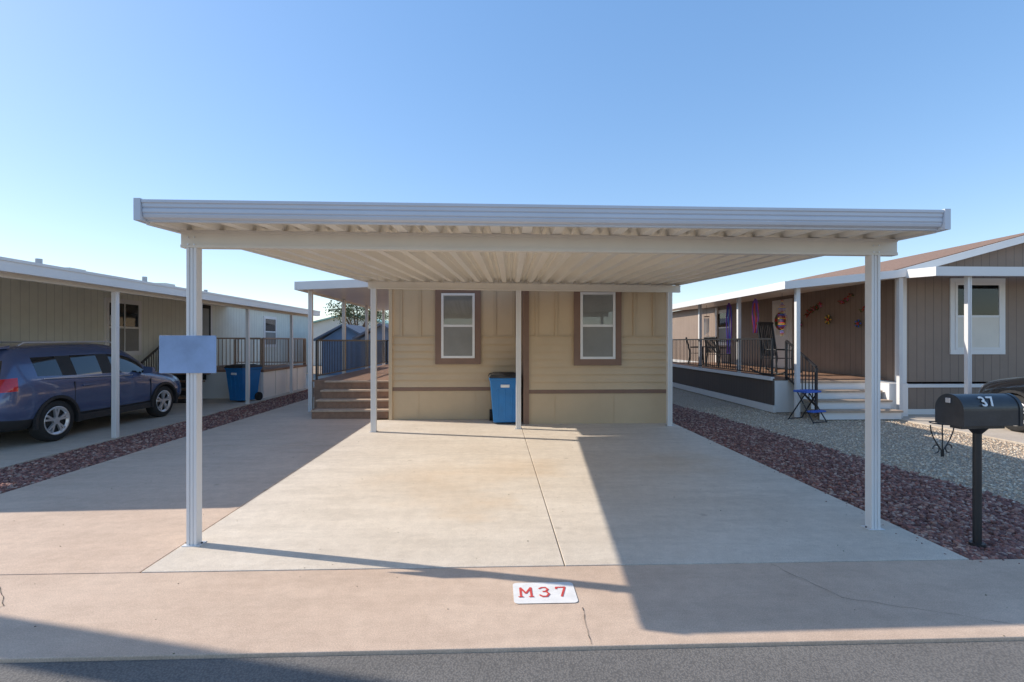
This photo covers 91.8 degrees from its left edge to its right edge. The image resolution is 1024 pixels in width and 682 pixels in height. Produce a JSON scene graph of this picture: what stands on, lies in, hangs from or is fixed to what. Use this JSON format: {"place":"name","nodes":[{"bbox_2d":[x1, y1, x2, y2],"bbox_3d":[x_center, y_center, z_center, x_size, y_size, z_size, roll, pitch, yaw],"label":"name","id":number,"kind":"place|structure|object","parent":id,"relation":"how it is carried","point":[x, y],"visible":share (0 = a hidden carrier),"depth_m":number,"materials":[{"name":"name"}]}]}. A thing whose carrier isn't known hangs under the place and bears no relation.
{"place":"outdoors","nodes":[
{"label":"outdoors","id":0,"kind":"place"},
{"bbox_2d":[0,277,307,373],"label":"walls","id":1,"kind":"structure","parent":0,"point":[34,311],"depth_m":12.32,"materials":[{"name":"beige"}]},
{"bbox_2d":[104,297,141,354],"bbox_3d":[-10.248,-0.355,13.100,0.070,1.490,1.290,0,0,-2],"label":"window","id":2,"kind":"structure","parent":1,"relation":"attached to","point":[130,327],"depth_m":13.22,"materials":[{"name":"white plastic"}]},
{"bbox_2d":[0,256,319,316],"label":"carport awning","id":3,"kind":"object","parent":1,"relation":"attached to","point":[17,269],"visible":0.86,"depth_m":8.55,"materials":[{"name":"white metal"}]},
{"bbox_2d":[35,258,313,315],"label":"roof","id":4,"kind":"structure","parent":1,"relation":"on","point":[37,260],"depth_m":14.42,"materials":[{"name":"white metal"}]},
{"bbox_2d":[202,304,212,335],"bbox_3d":[-10.362,-0.225,16.648,0.050,2.150,1.100,0,0,-2],"label":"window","id":5,"kind":"structure","parent":1,"relation":"attached to","point":[207,319],"depth_m":16.86,"materials":[{"name":"white plastic"}]},
{"bbox_2d":[263,316,276,346],"bbox_3d":[-10.549,-0.400,21.645,0.065,1.340,1.240,0,0,-2],"label":"window","id":6,"kind":"structure","parent":1,"relation":"attached to","point":[269,326],"depth_m":21.64,"materials":[{"name":"white plastic"}]},
{"bbox_2d":[0,388,313,493],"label":"red gravel bed","id":7,"kind":"object","parent":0,"point":[16,476],"visible":0.73,"depth_m":7.87,"materials":[{"name":"red gravel"}]},
{"bbox_2d":[0,374,333,468],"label":"neighbour driveway","id":8,"kind":"structure","parent":0,"point":[20,447],"depth_m":9.43,"materials":[{"name":"concrete"}]},
{"bbox_2d":[0,341,180,440],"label":"parked car","id":9,"kind":"object","parent":8,"relation":"on","point":[51,390],"visible":0.94,"depth_m":8.70,"materials":[{"name":"blue paint"}]},
{"bbox_2d":[111,292,292,437],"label":"awning posts","id":10,"kind":"object","parent":8,"relation":"on","point":[114,364],"visible":0.6,"depth_m":8.76,"materials":[{"name":"white metal"}]},
{"bbox_2d":[170,365,306,402],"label":"deck","id":11,"kind":"structure","parent":8,"relation":"on","point":[274,380],"depth_m":14.98,"materials":[{"name":"white plastic"}]},
{"bbox_2d":[141,338,305,397],"bbox_3d":[-8.807,0.720,15.802,2.745,1.640,4.545,0,0,-2],"label":"railing","id":12,"kind":"object","parent":11,"relation":"on","point":[262,362],"visible":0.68,"depth_m":15.34,"materials":[{"name":"black metal"}]},
{"bbox_2d":[224,364,262,400],"bbox_3d":[-7.596,1.177,14.040,0.654,1.044,0.792,0,0,18],"label":"trash bin","id":13,"kind":"object","parent":8,"relation":"on","point":[236,377],"visible":0.94,"depth_m":13.80,"materials":[{"name":"blue plastic"}]},
{"bbox_2d":[0,397,377,574],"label":"driveway","id":14,"kind":"structure","parent":0,"point":[130,521],"depth_m":5.46,"materials":[{"name":"beige concrete"}]},
{"bbox_2d":[294,279,388,411],"bbox_3d":[-4.010,0.110,15.845,2.390,3.180,8.550,0,0,-2],"label":"deck awning","id":15,"kind":"object","parent":14,"relation":"on","point":[354,292],"visible":0.55,"depth_m":12.43,"materials":[{"name":"white metal"}]},
{"bbox_2d":[311,364,388,418],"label":"deck stairs","id":16,"kind":"structure","parent":14,"relation":"on","point":[344,396],"depth_m":11.43,"materials":[{"name":"brown wood"}]},
{"bbox_2d":[315,340,388,379],"bbox_3d":[-3.896,0.450,15.874,1.925,0.970,7.845,0,0,-2],"label":"deck railing","id":17,"kind":"object","parent":16,"relation":"on","point":[366,353],"visible":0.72,"depth_m":14.46,"materials":[{"name":"brown metal"}]},
{"bbox_2d":[313,315,378,364],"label":"walls","id":18,"kind":"structure","parent":0,"point":[321,327],"depth_m":35.55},
{"bbox_2d":[313,313,388,323],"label":"roof","id":19,"kind":"structure","parent":18,"relation":"on","point":[324,319],"depth_m":35.36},
{"bbox_2d":[355,309,388,320],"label":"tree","id":20,"kind":"object","parent":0,"point":[387,316],"visible":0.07,"depth_m":56.66,"materials":[{"name":"green plant"}]},
{"bbox_2d":[307,365,460,419],"bbox_3d":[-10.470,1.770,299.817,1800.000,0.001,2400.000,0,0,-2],"label":"ground","id":21,"kind":"structure","parent":0,"point":[388,412],"depth_m":11.48,"materials":[{"name":"beige concrete"}]},
{"bbox_2d":[313,324,364,374],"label":"storage shed","id":22,"kind":"structure","parent":21,"relation":"on","point":[335,333],"depth_m":24.71,"materials":[{"name":"metal"}]},
{"bbox_2d":[323,300,386,333],"bbox_3d":[-9.376,-0.991,30.843,4.300,5.498,5.022,0,0,-2],"label":"tree","id":23,"kind":"object","parent":21,"relation":"on","point":[350,309],"visible":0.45,"depth_m":30.04,"materials":[{"name":"green plant"}]},
{"bbox_2d":[352,323,388,369],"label":"storage shed","id":24,"kind":"structure","parent":21,"relation":"on","point":[360,336],"depth_m":22.30,"materials":[{"name":"metal"}]},
{"bbox_2d":[389,289,665,423],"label":"walls","id":25,"kind":"structure","parent":21,"relation":"on","point":[558,386],"depth_m":10.26,"materials":[{"name":"beige"}]},
{"bbox_2d":[435,290,480,363],"bbox_3d":[-1.165,-0.330,10.723,0.980,1.660,0.065,0,0,-2],"label":"window","id":26,"kind":"structure","parent":25,"relation":"attached to","point":[457,326],"depth_m":10.71,"materials":[{"name":"white plastic"}]},
{"bbox_2d":[574,291,621,364],"bbox_3d":[1.756,-0.315,10.175,0.980,1.630,0.065,0,0,-2],"label":"window","id":27,"kind":"structure","parent":25,"relation":"attached to","point":[597,328],"depth_m":10.16,"materials":[{"name":"glass"}]},
{"bbox_2d":[133,198,950,546],"bbox_3d":[0.284,0.212,6.942,6.437,2.976,6.265,0,0,-2],"label":"carport","id":28,"kind":"object","parent":21,"relation":"on","point":[519,248],"visible":1,"depth_m":4.28,"materials":[{"name":"metal"}]},
{"bbox_2d":[159,336,215,372],"bbox_3d":[-2.670,0.110,4.095,0.460,0.310,0.022,0,0,-2],"label":"post sign","id":29,"kind":"object","parent":28,"relation":"attached to","point":[187,354],"visible":1,"depth_m":4.08,"materials":[{"name":"blue metal"}]},
{"bbox_2d":[0,559,1023,662],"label":"concrete apron","id":30,"kind":"object","parent":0,"point":[195,615],"visible":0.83,"depth_m":3.13,"materials":[{"name":"beige concrete"}]},
{"bbox_2d":[0,454,1023,640],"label":"pavement cracks","id":31,"kind":"object","parent":30,"relation":"on","point":[582,607],"visible":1,"depth_m":3.24,"materials":[{"name":"concrete"}]},
{"bbox_2d":[513,582,577,603],"bbox_3d":[0.218,1.693,3.347,0.420,0.005,0.275,0,0,-2],"label":"house number marking","id":32,"kind":"object","parent":30,"relation":"on","point":[549,592],"visible":1,"depth_m":3.34,"materials":[{"name":"paint"}]},
{"bbox_2d":[0,641,1023,681],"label":"street","id":33,"kind":"structure","parent":0,"point":[1001,661],"depth_m":2.62,"materials":[{"name":"grey asphalt"}]},
{"bbox_2d":[0,0,1023,320],"label":"sky","id":34,"kind":"structure","parent":0,"point":[105,105],"materials":[{"name":"blue"}]},
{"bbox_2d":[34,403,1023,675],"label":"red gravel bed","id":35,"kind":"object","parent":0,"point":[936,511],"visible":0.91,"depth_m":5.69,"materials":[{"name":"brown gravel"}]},
{"bbox_2d":[935,393,1022,547],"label":"mailbox","id":36,"kind":"object","parent":35,"relation":"on","point":[977,415],"visible":1,"depth_m":4.08,"materials":[{"name":"metal"}]},
{"bbox_2d":[141,419,968,572],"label":"carport slab","id":37,"kind":"structure","parent":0,"point":[347,503],"depth_m":4.97,"materials":[{"name":"beige concrete"}]},
{"bbox_2d":[488,372,515,422],"bbox_3d":[-0.161,1.177,10.357,0.654,1.044,0.792,0,0,-4],"label":"trash bin","id":38,"kind":"object","parent":37,"relation":"on","point":[503,392],"visible":0.88,"depth_m":10.07,"materials":[{"name":"blue plastic"}]},
{"bbox_2d":[672,387,1023,504],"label":"beige gravel bed","id":39,"kind":"object","parent":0,"point":[906,446],"visible":0.76,"depth_m":8.38,"materials":[{"name":"grey gravel"}]},
{"bbox_2d":[672,362,907,419],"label":"deck stairs","id":40,"kind":"structure","parent":39,"relation":"on","point":[841,396],"depth_m":11.88,"materials":[{"name":"white plastic"}]},
{"bbox_2d":[685,337,704,364],"bbox_3d":[6.797,0.365,18.471,0.655,1.017,0.606,0,0,18],"label":"patio chair","id":41,"kind":"object","parent":40,"relation":"on","point":[689,353],"visible":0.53,"depth_m":18.29,"materials":[{"name":"black metal"}]},
{"bbox_2d":[704,337,729,365],"bbox_3d":[6.955,0.365,16.830,0.655,1.017,0.607,0,0,-22],"label":"patio chair","id":42,"kind":"object","parent":40,"relation":"on","point":[713,349],"visible":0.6,"depth_m":16.75,"materials":[{"name":"black metal"}]},
{"bbox_2d":[672,338,817,409],"bbox_3d":[6.256,0.720,15.828,0.335,1.580,10.245,0,0,-2],"label":"railing","id":43,"kind":"object","parent":40,"relation":"on","point":[787,342],"visible":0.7,"depth_m":13.10,"materials":[{"name":"black metal"}]},
{"bbox_2d":[750,322,801,375],"bbox_3d":[6.912,0.195,13.047,0.607,1.417,1.117,0,0,-22],"label":"rocking chair","id":44,"kind":"object","parent":40,"relation":"on","point":[765,330],"visible":0.67,"depth_m":13.23,"materials":[{"name":"black metal"}]},
{"bbox_2d":[788,389,827,423],"bbox_3d":[6.351,1.393,10.678,0.440,0.667,0.621,0,0,-22],"label":"folding stool","id":45,"kind":"object","parent":39,"relation":"on","point":[805,391],"visible":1,"depth_m":10.60,"materials":[{"name":"blue fabric"}]},
{"bbox_2d":[672,266,1023,417],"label":"awnings","id":46,"kind":"object","parent":39,"relation":"on","point":[796,288],"visible":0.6,"depth_m":11.02,"materials":[{"name":"white metal"}]},
{"bbox_2d":[704,316,708,335],"bbox_3d":[6.523,-0.650,16.638,0.174,1.100,0.174,0,0,-2],"label":"wind chime","id":47,"kind":"object","parent":46,"relation":"hanging from","point":[704,324],"visible":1,"depth_m":16.63,"materials":[{"name":"white metal"}]},
{"bbox_2d":[726,303,731,353],"bbox_3d":[6.486,-0.379,14.835,0.166,1.521,0.156,0,0,26],"label":"windsock","id":48,"kind":"object","parent":46,"relation":"hanging from","point":[729,317],"visible":0.88,"depth_m":14.83,"materials":[{"name":"blue fabric"}]},
{"bbox_2d":[752,299,758,332],"bbox_3d":[6.538,-0.679,13.336,0.166,0.922,0.156,0,0,26],"label":"windsock","id":49,"kind":"object","parent":46,"relation":"hanging from","point":[754,309],"visible":1,"depth_m":13.32,"materials":[{"name":"purple fabric"}]},
{"bbox_2d":[778,300,786,332],"bbox_3d":[6.770,-0.650,12.444,0.221,1.100,0.212,0,0,-2],"label":"wind spinner","id":50,"kind":"object","parent":46,"relation":"attached to","point":[782,315],"visible":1,"depth_m":12.43,"materials":[{"name":"multicoloured fabric"}]},
{"bbox_2d":[929,421,953,456],"bbox_3d":[6.396,1.466,7.378,0.339,0.509,0.316,0,0,31],"label":"plant stand","id":51,"kind":"object","parent":39,"relation":"on","point":[942,450],"visible":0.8,"depth_m":7.37,"materials":[{"name":"black metal"}]},
{"bbox_2d":[895,414,1023,444],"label":"neighbour driveway","id":52,"kind":"structure","parent":0,"point":[1006,434],"depth_m":9.43,"materials":[{"name":"concrete"}]},
{"bbox_2d":[672,243,1023,413],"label":"walls","id":53,"kind":"structure","parent":52,"relation":"on","point":[933,369],"depth_m":11.67,"materials":[{"name":"brown"}]},
{"bbox_2d":[718,309,731,345],"bbox_3d":[8.684,-0.550,20.315,0.065,1.460,1.260,0,0,-2],"label":"window","id":54,"kind":"structure","parent":53,"relation":"attached to","point":[721,324],"depth_m":20.42,"materials":[{"name":"white plastic"}]},
{"bbox_2d":[772,298,792,367],"bbox_3d":[8.775,-0.235,16.216,0.130,2.230,1.100,0,0,-2],"label":"door with wreath","id":55,"kind":"structure","parent":53,"relation":"attached to","point":[781,338],"depth_m":16.12,"materials":[{"name":"white plastic"}]},
{"bbox_2d":[824,315,830,323],"bbox_3d":[8.867,-0.600,13.918,0.076,0.264,0.269,0,0,-2],"label":"wall ornament","id":56,"kind":"object","parent":53,"relation":"attached to","point":[828,319],"depth_m":13.91,"materials":[{"name":"orange metal"}]},
{"bbox_2d":[804,293,864,317],"bbox_3d":[8.894,-0.977,13.642,0.082,0.563,2.719,0,0,-2],"label":"wall garland","id":57,"kind":"object","parent":53,"relation":"attached to","point":[820,304],"depth_m":14.26,"materials":[{"name":"red plant"}]},
{"bbox_2d":[677,233,1023,310],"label":"roof","id":58,"kind":"structure","parent":53,"relation":"on","point":[939,257],"depth_m":11.71,"materials":[{"name":"white metal"}]},
{"bbox_2d":[854,319,860,327],"bbox_3d":[8.907,-0.450,12.768,0.076,0.208,0.212,0,0,-2],"label":"wall ornament","id":59,"kind":"object","parent":53,"relation":"attached to","point":[858,323],"depth_m":12.76,"materials":[{"name":"blue metal"}]},
{"bbox_2d":[950,278,1004,353],"bbox_3d":[10.853,-0.575,11.573,1.320,1.770,0.065,0,0,-2],"label":"window","id":60,"kind":"structure","parent":53,"relation":"attached to","point":[988,315],"depth_m":11.56,"materials":[{"name":"white plastic"}]},
{"bbox_2d":[978,376,1023,431],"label":"parked car","id":61,"kind":"object","parent":52,"relation":"on","point":[1013,385],"visible":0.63,"depth_m":9.42,"materials":[{"name":"black paint"}]}
]}

